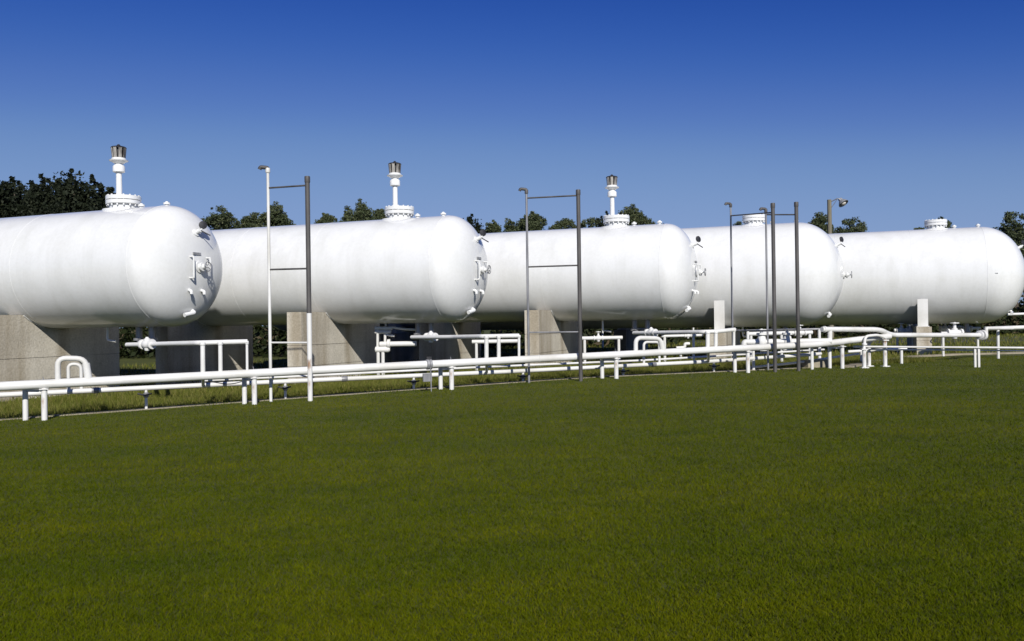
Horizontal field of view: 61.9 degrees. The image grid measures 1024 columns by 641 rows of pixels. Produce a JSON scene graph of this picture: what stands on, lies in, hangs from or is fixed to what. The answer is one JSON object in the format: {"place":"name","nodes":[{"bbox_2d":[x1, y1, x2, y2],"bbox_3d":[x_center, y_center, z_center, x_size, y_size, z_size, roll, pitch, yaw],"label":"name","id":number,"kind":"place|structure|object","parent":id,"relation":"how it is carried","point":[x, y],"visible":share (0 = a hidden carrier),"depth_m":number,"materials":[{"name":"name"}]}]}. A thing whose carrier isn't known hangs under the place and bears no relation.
{"place":"outdoors","nodes":[
{"label":"outdoors","id":0,"kind":"place"},
{"bbox_2d":[0,327,1023,640],"bbox_3d":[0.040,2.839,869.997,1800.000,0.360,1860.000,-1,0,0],"label":"ground","id":1,"kind":"structure","parent":0,"point":[488,443],"depth_m":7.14,"materials":[{"name":"green plant"}]},
{"bbox_2d":[0,180,15,217],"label":"conifer tree","id":2,"kind":"object","parent":1,"relation":"on","point":[8,208],"visible":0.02,"depth_m":45.06,"materials":[{"name":"green plant"}]},
{"bbox_2d":[0,176,48,217],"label":"conifer tree","id":3,"kind":"object","parent":1,"relation":"on","point":[10,200],"visible":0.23,"depth_m":45.46,"materials":[{"name":"green plant"}]},
{"bbox_2d":[0,180,61,205],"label":"conifer tree","id":4,"kind":"object","parent":1,"relation":"on","point":[31,181],"visible":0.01,"depth_m":49.77,"materials":[{"name":"green plant"}]},
{"bbox_2d":[22,377,48,420],"bbox_3d":[-8.164,1.412,14.604,0.578,0.910,0.196,-1,0,14],"label":"pipe support","id":5,"kind":"object","parent":1,"relation":"on","point":[44,406],"visible":0.66,"depth_m":14.57,"materials":[{"name":"paint"}]},
{"bbox_2d":[0,333,891,390],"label":"pipe","id":6,"kind":"object","parent":5,"relation":"on","point":[88,379],"visible":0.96,"depth_m":16.78,"materials":[{"name":"white metal"}]},
{"bbox_2d":[125,337,248,372],"bbox_3d":[-7.168,0.682,17.477,1.304,0.711,5.447,-1,0,-41],"label":"branch pipe","id":7,"kind":"object","parent":6,"relation":"attached to","point":[147,344],"visible":1,"depth_m":15.82,"materials":[{"name":"white metal"}]},
{"bbox_2d":[211,381,241,383],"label":"thin pipe","id":8,"kind":"object","parent":6,"relation":"attached to","point":[226,383],"visible":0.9,"depth_m":16.16,"materials":[{"name":"metal"}]},
{"bbox_2d":[422,357,432,391],"bbox_3d":[-1.716,1.109,17.249,0.210,0.752,0.219,-1,0,-23],"label":"pipe clamp","id":9,"kind":"object","parent":6,"relation":"attached to","point":[427,377],"visible":0.98,"depth_m":17.17,"materials":[{"name":"grey metal"}]},
{"bbox_2d":[410,331,520,357],"bbox_3d":[-1.559,0.555,19.937,1.279,0.639,5.017,-1,0,-29],"label":"branch pipe","id":10,"kind":"object","parent":6,"relation":"attached to","point":[430,336],"visible":1,"depth_m":18.03,"materials":[{"name":"white metal"}]},
{"bbox_2d":[632,327,735,347],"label":"branch pipe","id":11,"kind":"object","parent":6,"relation":"attached to","point":[650,331],"visible":0.98,"depth_m":20.26,"materials":[{"name":"white metal"}]},
{"bbox_2d":[820,326,1013,339],"bbox_3d":[11.354,0.348,23.299,8.232,0.509,0.340,-1,0,-30],"label":"crossover pipe","id":12,"kind":"object","parent":6,"relation":"attached to","point":[981,335],"visible":0.96,"depth_m":22.95,"materials":[{"name":"white metal"}]},
{"bbox_2d":[12,173,62,213],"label":"conifer tree","id":13,"kind":"object","parent":1,"relation":"on","point":[40,185],"visible":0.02,"depth_m":47.59,"materials":[{"name":"green plant"}]},
{"bbox_2d":[0,315,119,401],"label":"concrete saddle","id":14,"kind":"object","parent":1,"relation":"on","point":[30,350],"visible":0.52,"depth_m":20.51,"materials":[{"name":"grey concrete"}]},
{"bbox_2d":[0,144,222,342],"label":"storage tank","id":15,"kind":"object","parent":14,"relation":"on","point":[125,260],"visible":0.99,"depth_m":18.96,"materials":[{"name":"white metal"}]},
{"bbox_2d":[29,168,105,215],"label":"conifer tree","id":16,"kind":"object","parent":1,"relation":"on","point":[72,198],"visible":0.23,"depth_m":45.62,"materials":[{"name":"green plant"}]},
{"bbox_2d":[82,182,115,211],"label":"conifer tree","id":17,"kind":"object","parent":1,"relation":"on","point":[102,193],"visible":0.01,"depth_m":46.75,"materials":[{"name":"green plant"}]},
{"bbox_2d":[155,320,252,384],"bbox_3d":[-8.797,0.922,24.676,0.444,2.160,3.600,-1,0,21],"label":"concrete saddle","id":18,"kind":"object","parent":1,"relation":"on","point":[177,359],"visible":0.5,"depth_m":24.03,"materials":[{"name":"grey concrete"}]},
{"bbox_2d":[200,205,241,229],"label":"broadleaf tree","id":19,"kind":"object","parent":1,"relation":"on","point":[223,220],"visible":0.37,"depth_m":69.53,"materials":[{"name":"green plant"}]},
{"bbox_2d":[242,367,258,404],"bbox_3d":[-4.904,1.291,16.032,0.177,0.870,0.467,-1,0,-42],"label":"pipe support","id":20,"kind":"object","parent":1,"relation":"on","point":[254,390],"visible":0.66,"depth_m":15.91,"materials":[{"name":"paint"}]},
{"bbox_2d":[239,212,261,227],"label":"broadleaf tree","id":21,"kind":"object","parent":1,"relation":"on","point":[251,221],"visible":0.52,"depth_m":73.60,"materials":[{"name":"green plant"}]},
{"bbox_2d":[256,201,295,226],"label":"broadleaf tree","id":22,"kind":"object","parent":1,"relation":"on","point":[278,216],"visible":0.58,"depth_m":69.41,"materials":[{"name":"green plant"}]},
{"bbox_2d":[258,165,312,401],"bbox_3d":[-4.314,-0.615,16.286,1.078,4.740,0.146,-1,0,14],"label":"sprinkler frame","id":23,"kind":"object","parent":1,"relation":"on","point":[308,283],"visible":0.99,"depth_m":16.13,"materials":[{"name":"white paint"}]},
{"bbox_2d":[314,212,334,223],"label":"broadleaf tree","id":24,"kind":"object","parent":1,"relation":"on","point":[326,218],"visible":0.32,"depth_m":75.55,"materials":[{"name":"green plant"}]},
{"bbox_2d":[287,312,379,384],"bbox_3d":[-4.726,0.804,23.145,0.444,2.042,3.940,-1,0,21],"label":"concrete saddle","id":25,"kind":"object","parent":1,"relation":"on","point":[334,342],"visible":0.66,"depth_m":22.36,"materials":[{"name":"grey concrete"}]},
{"bbox_2d":[197,161,490,336],"bbox_3d":[-9.848,-1.784,25.061,19.898,4.638,2.760,-1,0,21],"label":"storage tank","id":26,"kind":"object","parent":25,"relation":"on","point":[399,264],"visible":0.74,"depth_m":21.73,"materials":[{"name":"white metal"}]},
{"bbox_2d":[333,198,375,222],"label":"broadleaf tree","id":27,"kind":"object","parent":1,"relation":"on","point":[360,213],"visible":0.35,"depth_m":69.21,"materials":[{"name":"green plant"}]},
{"bbox_2d":[369,208,387,219],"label":"broadleaf tree","id":28,"kind":"object","parent":1,"relation":"on","point":[379,214],"visible":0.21,"depth_m":71.62,"materials":[{"name":"green plant"}]},
{"bbox_2d":[375,326,416,374],"bbox_3d":[-3.073,0.837,22.599,1.111,1.383,0.236,-1,0,0],"label":"pump manifold","id":29,"kind":"object","parent":1,"relation":"on","point":[382,348],"visible":0.91,"depth_m":22.56,"materials":[{"name":"white paint"}]},
{"bbox_2d":[380,333,419,362],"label":"concrete pier","id":30,"kind":"structure","parent":1,"relation":"on","point":[403,354],"depth_m":31.01,"materials":[{"name":"grey concrete"}]},
{"bbox_2d":[0,367,809,420],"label":"kerb","id":31,"kind":"structure","parent":1,"relation":"on","point":[111,411],"depth_m":17.52,"materials":[{"name":"concrete"}]},
{"bbox_2d":[438,357,455,389],"bbox_3d":[-1.329,1.159,17.570,0.174,0.831,0.461,-1,0,-40],"label":"pipe support","id":32,"kind":"object","parent":1,"relation":"on","point":[451,377],"visible":0.67,"depth_m":17.44,"materials":[{"name":"paint"}]},
{"bbox_2d":[419,322,480,368],"bbox_3d":[-1.889,0.728,26.886,0.444,1.959,3.700,-1,0,21],"label":"concrete saddle","id":33,"kind":"object","parent":1,"relation":"on","point":[442,349],"visible":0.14,"depth_m":26.31,"materials":[{"name":"grey concrete"}]},
{"bbox_2d":[455,174,705,332],"bbox_3d":[-3.829,-1.865,27.606,19.898,4.638,2.760,-1,0,21],"label":"storage tank","id":34,"kind":"object","parent":33,"relation":"on","point":[634,272],"visible":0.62,"depth_m":24.18,"materials":[{"name":"white metal"}]},
{"bbox_2d":[0,352,935,417],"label":"rough grass","id":35,"kind":"structure","parent":1,"relation":"on","point":[61,406],"depth_m":18.95,"materials":[{"name":"green plant"}]},
{"bbox_2d":[463,214,486,233],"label":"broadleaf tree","id":36,"kind":"object","parent":1,"relation":"on","point":[476,226],"visible":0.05,"depth_m":71.69,"materials":[{"name":"green plant"}]},
{"bbox_2d":[485,219,501,232],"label":"broadleaf tree","id":37,"kind":"object","parent":1,"relation":"on","point":[494,227],"visible":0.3,"depth_m":74.35,"materials":[{"name":"green plant"}]},
{"bbox_2d":[472,339,517,369],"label":"back pipe","id":38,"kind":"object","parent":1,"relation":"on","point":[477,342],"visible":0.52,"depth_m":23.26,"materials":[{"name":"white metal"}]},
{"bbox_2d":[499,218,519,232],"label":"broadleaf tree","id":39,"kind":"object","parent":1,"relation":"on","point":[510,226],"visible":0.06,"depth_m":71.86,"materials":[{"name":"green plant"}]},
{"bbox_2d":[514,211,547,231],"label":"broadleaf tree","id":40,"kind":"object","parent":1,"relation":"on","point":[537,221],"visible":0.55,"depth_m":69.63,"materials":[{"name":"green plant"}]},
{"bbox_2d":[518,187,582,382],"bbox_3d":[0.840,-0.681,18.547,1.358,4.462,0.124,-1,0,10],"label":"sprinkler frame","id":41,"kind":"object","parent":1,"relation":"on","point":[578,265],"visible":0.98,"depth_m":18.42,"materials":[{"name":"grey metal"}]},
{"bbox_2d":[524,310,577,367],"bbox_3d":[1.264,0.644,25.701,0.444,1.884,3.940,-1,0,21],"label":"concrete saddle","id":42,"kind":"object","parent":1,"relation":"on","point":[549,343],"visible":0.58,"depth_m":24.64,"materials":[{"name":"grey concrete"}]},
{"bbox_2d":[548,218,576,229],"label":"broadleaf tree","id":43,"kind":"object","parent":1,"relation":"on","point":[564,223],"visible":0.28,"depth_m":79.14,"materials":[{"name":"green plant"}]},
{"bbox_2d":[119,294,1023,357],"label":"undergrowth","id":44,"kind":"object","parent":1,"relation":"on","point":[260,339],"visible":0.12,"depth_m":46.69,"materials":[{"name":"green plant"}]},
{"bbox_2d":[480,328,693,346],"bbox_3d":[3.570,0.893,39.999,12.126,1.196,0.086,-1,0,0],"label":"back pipe","id":45,"kind":"object","parent":1,"relation":"on","point":[602,334],"depth_m":39.97,"materials":[{"name":"white metal"}]},
{"bbox_2d":[581,217,601,227],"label":"broadleaf tree","id":46,"kind":"object","parent":1,"relation":"on","point":[591,222],"visible":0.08,"depth_m":79.23,"materials":[{"name":"green plant"}]},
{"bbox_2d":[595,211,608,226],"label":"conifer tree","id":47,"kind":"object","parent":1,"relation":"on","point":[601,219],"visible":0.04,"depth_m":77.75,"materials":[{"name":"green plant"}]},
{"bbox_2d":[582,331,622,362],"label":"back pipe","id":48,"kind":"object","parent":1,"relation":"on","point":[598,337],"visible":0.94,"depth_m":24.66,"materials":[{"name":"white metal"}]},
{"bbox_2d":[600,349,619,378],"bbox_3d":[2.206,1.041,19.093,0.491,0.817,0.185,-1,0,42],"label":"pipe support","id":49,"kind":"object","parent":1,"relation":"on","point":[616,375],"visible":0.63,"depth_m":19.00,"materials":[{"name":"paint"}]},
{"bbox_2d":[0,341,821,397],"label":"pipe","id":50,"kind":"object","parent":49,"relation":"on","point":[94,390],"visible":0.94,"depth_m":17.44,"materials":[{"name":"white metal"}]},
{"bbox_2d":[137,390,151,408],"bbox_3d":[-6.800,1.489,15.852,0.267,0.430,0.126,-1,0,0],"label":"drain valve","id":51,"kind":"object","parent":50,"relation":"attached to","point":[145,394],"visible":0.94,"depth_m":15.84,"materials":[{"name":"white paint"}]},
{"bbox_2d":[278,383,290,397],"bbox_3d":[-4.479,1.415,16.850,0.267,0.379,0.126,-1,0,0],"label":"drain valve","id":52,"kind":"object","parent":50,"relation":"attached to","point":[285,387],"visible":0.94,"depth_m":16.83,"materials":[{"name":"white paint"}]},
{"bbox_2d":[407,378,419,388],"bbox_3d":[-2.061,1.340,17.891,0.267,0.321,0.126,-1,0,0],"label":"drain valve","id":53,"kind":"object","parent":50,"relation":"attached to","point":[413,381],"visible":0.91,"depth_m":17.86,"materials":[{"name":"white paint"}]},
{"bbox_2d":[517,373,527,380],"bbox_3d":[0.244,1.274,18.882,0.267,0.276,0.126,-1,0,0],"label":"drain valve","id":54,"kind":"object","parent":50,"relation":"attached to","point":[522,376],"visible":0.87,"depth_m":18.85,"materials":[{"name":"white paint"}]},
{"bbox_2d":[618,368,628,374],"bbox_3d":[2.595,1.212,19.893,0.267,0.266,0.126,-1,0,0],"label":"drain valve","id":55,"kind":"object","parent":50,"relation":"attached to","point":[623,371],"visible":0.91,"depth_m":19.86,"materials":[{"name":"white paint"}]},
{"bbox_2d":[709,363,719,370],"bbox_3d":[4.948,1.165,20.905,0.267,0.297,0.126,-1,0,0],"label":"drain valve","id":56,"kind":"object","parent":50,"relation":"attached to","point":[713,366],"visible":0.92,"depth_m":20.87,"materials":[{"name":"white paint"}]},
{"bbox_2d":[614,329,647,350],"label":"concrete pier","id":57,"kind":"structure","parent":1,"relation":"on","point":[627,342],"depth_m":32.26,"materials":[{"name":"grey concrete"}]},
{"bbox_2d":[618,203,647,225],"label":"broadleaf tree","id":58,"kind":"object","parent":1,"relation":"on","point":[637,217],"visible":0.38,"depth_m":71.29,"materials":[{"name":"green plant"}]},
{"bbox_2d":[644,218,655,224],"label":"broadleaf tree","id":59,"kind":"object","parent":1,"relation":"on","point":[649,221],"visible":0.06,"depth_m":75.80,"materials":[{"name":"green plant"}]},
{"bbox_2d":[661,334,702,361],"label":"back pipe","id":60,"kind":"object","parent":1,"relation":"on","point":[692,336],"visible":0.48,"depth_m":24.97,"materials":[{"name":"white metal"}]},
{"bbox_2d":[676,342,689,359],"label":"back pipe","id":61,"kind":"object","parent":1,"relation":"on","point":[685,344],"visible":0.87,"depth_m":26.96,"materials":[{"name":"white metal"}]},
{"bbox_2d":[710,329,739,358],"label":"concrete pier","id":62,"kind":"structure","parent":1,"relation":"on","point":[724,339],"depth_m":26.37,"materials":[{"name":"beige concrete"}]},
{"bbox_2d":[272,214,852,337],"bbox_3d":[0.308,-1.335,30.860,22.308,4.033,3.390,-1,0,21],"label":"storage tank","id":63,"kind":"object","parent":62,"relation":"on","point":[822,274],"visible":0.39,"depth_m":26.71,"materials":[{"name":"white metal"}]},
{"bbox_2d":[733,343,751,372],"bbox_3d":[5.547,0.966,20.528,0.177,0.877,0.468,-1,0,-42],"label":"pipe support","id":64,"kind":"object","parent":1,"relation":"on","point":[747,353],"visible":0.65,"depth_m":20.46,"materials":[{"name":"paint"}]},
{"bbox_2d":[724,202,776,371],"bbox_3d":[6.013,-0.852,21.598,0.220,4.604,2.346,-1,0,-12],"label":"sprinkler frame","id":65,"kind":"object","parent":1,"relation":"on","point":[772,212],"visible":0.96,"depth_m":20.49,"materials":[{"name":"grey metal"}]},
{"bbox_2d":[736,328,820,357],"bbox_3d":[7.039,0.774,22.499,2.251,1.126,0.080,-1,0,0],"label":"back pipe","id":66,"kind":"object","parent":1,"relation":"on","point":[801,329],"visible":0.32,"depth_m":22.48,"materials":[{"name":"white metal"}]},
{"bbox_2d":[205,349,824,381],"bbox_3d":[1.167,0.968,19.614,15.518,0.251,0.049,-1,0,-23],"label":"thin pipe","id":67,"kind":"object","parent":66,"relation":"attached to","point":[416,370],"visible":0.81,"depth_m":18.98,"materials":[{"name":"white metal"}]},
{"bbox_2d":[759,202,800,370],"bbox_3d":[6.638,-0.726,21.119,0.963,4.332,0.178,-1,0,33],"label":"sprinkler frame","id":68,"kind":"object","parent":1,"relation":"on","point":[795,214],"visible":0.85,"depth_m":20.83,"materials":[{"name":"grey metal"}]},
{"bbox_2d":[749,325,812,361],"bbox_3d":[7.684,0.728,24.499,1.885,1.205,0.188,-1,0,0],"label":"back pipe","id":69,"kind":"object","parent":1,"relation":"on","point":[809,333],"visible":0.54,"depth_m":24.46,"materials":[{"name":"white metal"}]},
{"bbox_2d":[741,328,831,369],"bbox_3d":[6.875,0.767,21.399,2.254,1.141,0.257,-1,0,0],"label":"back pipe","id":70,"kind":"object","parent":1,"relation":"on","point":[762,339],"visible":0.61,"depth_m":21.34,"materials":[{"name":"white metal"}]},
{"bbox_2d":[800,359,827,367],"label":"concrete block","id":71,"kind":"structure","parent":1,"relation":"on","point":[821,363],"depth_m":22.16,"materials":[{"name":"beige concrete"}]},
{"bbox_2d":[750,353,858,368],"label":"thin pipe","id":72,"kind":"object","parent":71,"relation":"on","point":[790,363],"visible":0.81,"depth_m":22.01,"materials":[{"name":"white metal"}]},
{"bbox_2d":[808,212,837,233],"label":"broadleaf tree","id":73,"kind":"object","parent":1,"relation":"on","point":[820,220],"visible":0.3,"depth_m":71.58,"materials":[{"name":"green plant"}]},
{"bbox_2d":[828,338,845,368],"bbox_3d":[8.265,0.905,21.696,0.171,0.926,0.455,-1,0,-38],"label":"pipe support","id":74,"kind":"object","parent":1,"relation":"on","point":[841,347],"visible":0.77,"depth_m":21.58,"materials":[{"name":"paint"}]},
{"bbox_2d":[827,198,847,337],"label":"yard light","id":75,"kind":"object","parent":1,"relation":"on","point":[843,202],"visible":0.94,"depth_m":51.89,"materials":[{"name":"grey metal"}]},
{"bbox_2d":[836,216,867,232],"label":"broadleaf tree","id":76,"kind":"object","parent":1,"relation":"on","point":[860,226],"visible":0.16,"depth_m":73.33,"materials":[{"name":"green plant"}]},
{"bbox_2d":[859,348,868,367],"bbox_3d":[8.953,1.010,21.692,0.180,0.597,0.180,-1,0,0],"label":"pipe post","id":77,"kind":"object","parent":1,"relation":"on","point":[863,357],"visible":0.78,"depth_m":21.65,"materials":[{"name":"metal"}]},
{"bbox_2d":[862,334,885,347],"bbox_3d":[9.298,0.535,21.881,0.786,0.386,0.123,-1,0,-21],"label":"bypass loop","id":78,"kind":"object","parent":77,"relation":"on","point":[864,343],"visible":1,"depth_m":21.80,"materials":[{"name":"white paint"}]},
{"bbox_2d":[866,341,872,366],"bbox_3d":[9.358,0.921,22.366,0.180,0.766,0.180,-1,0,0],"label":"pipe post","id":79,"kind":"object","parent":1,"relation":"on","point":[869,356],"visible":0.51,"depth_m":22.33,"materials":[{"name":"metal"}]},
{"bbox_2d":[847,348,906,363],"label":"back pipe","id":80,"kind":"object","parent":1,"relation":"on","point":[860,352],"visible":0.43,"depth_m":23.47,"materials":[{"name":"white metal"}]},
{"bbox_2d":[880,339,889,366],"bbox_3d":[9.687,0.895,22.158,0.180,0.808,0.180,-1,0,0],"label":"pipe post","id":81,"kind":"object","parent":1,"relation":"on","point":[885,353],"visible":0.79,"depth_m":22.11,"materials":[{"name":"metal"}]},
{"bbox_2d":[893,323,912,352],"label":"back pipe","id":82,"kind":"object","parent":1,"relation":"on","point":[901,329],"visible":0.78,"depth_m":29.94,"materials":[{"name":"white metal"}]},
{"bbox_2d":[907,326,931,354],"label":"concrete pier","id":83,"kind":"structure","parent":1,"relation":"on","point":[922,341],"depth_m":28.52,"materials":[{"name":"beige concrete"}]},
{"bbox_2d":[617,219,1023,332],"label":"storage tank","id":84,"kind":"object","parent":83,"relation":"on","point":[936,271],"visible":0.38,"depth_m":29.02,"materials":[{"name":"white metal"}]},
{"bbox_2d":[844,352,1023,367],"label":"kerb","id":85,"kind":"structure","parent":1,"relation":"on","point":[858,364],"depth_m":27.67,"materials":[{"name":"concrete"}]},
{"bbox_2d":[853,346,1023,366],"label":"rail","id":86,"kind":"object","parent":1,"relation":"on","point":[978,350],"visible":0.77,"depth_m":21.53,"materials":[{"name":"white metal"}]},
{"bbox_2d":[938,216,951,227],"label":"broadleaf tree","id":87,"kind":"object","parent":1,"relation":"on","point":[949,223],"visible":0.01,"depth_m":73.46,"materials":[{"name":"green plant"}]},
{"bbox_2d":[940,322,963,355],"bbox_3d":[14.166,0.649,27.499,0.690,1.191,0.274,-1,0,0],"label":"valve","id":88,"kind":"object","parent":1,"relation":"on","point":[954,329],"visible":0.62,"depth_m":27.45,"materials":[{"name":"white paint"}]},
{"bbox_2d":[939,324,980,351],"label":"back pipe","id":89,"kind":"object","parent":1,"relation":"on","point":[945,327],"visible":0.34,"depth_m":30.45,"materials":[{"name":"white metal"}]},
{"bbox_2d":[983,325,1023,358],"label":"back pipe","id":90,"kind":"object","parent":1,"relation":"on","point":[998,337],"visible":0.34,"depth_m":25.47,"materials":[{"name":"white metal"}]},
{"bbox_2d":[993,211,1023,331],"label":"broadleaf tree","id":91,"kind":"object","parent":1,"relation":"on","point":[1010,228],"visible":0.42,"depth_m":59.59,"materials":[{"name":"green plant"}]},
{"bbox_2d":[1007,313,1023,315],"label":"back pipe","id":92,"kind":"object","parent":1,"relation":"on","point":[1008,314],"visible":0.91,"depth_m":32.96,"materials":[{"name":"white metal"}]},
{"bbox_2d":[0,332,1023,406],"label":"grass","id":93,"kind":"structure","parent":0,"point":[960,339],"depth_m":32.17,"materials":[{"name":"green plant"}]},
{"bbox_2d":[0,0,1023,325],"label":"sky","id":94,"kind":"structure","parent":0,"point":[909,113],"materials":[{"name":"blue"}]},
{"bbox_2d":[682,336,1023,344],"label":"road","id":95,"kind":"structure","parent":0,"point":[963,340],"depth_m":44.44,"materials":[{"name":"grey asphalt"}]}
]}

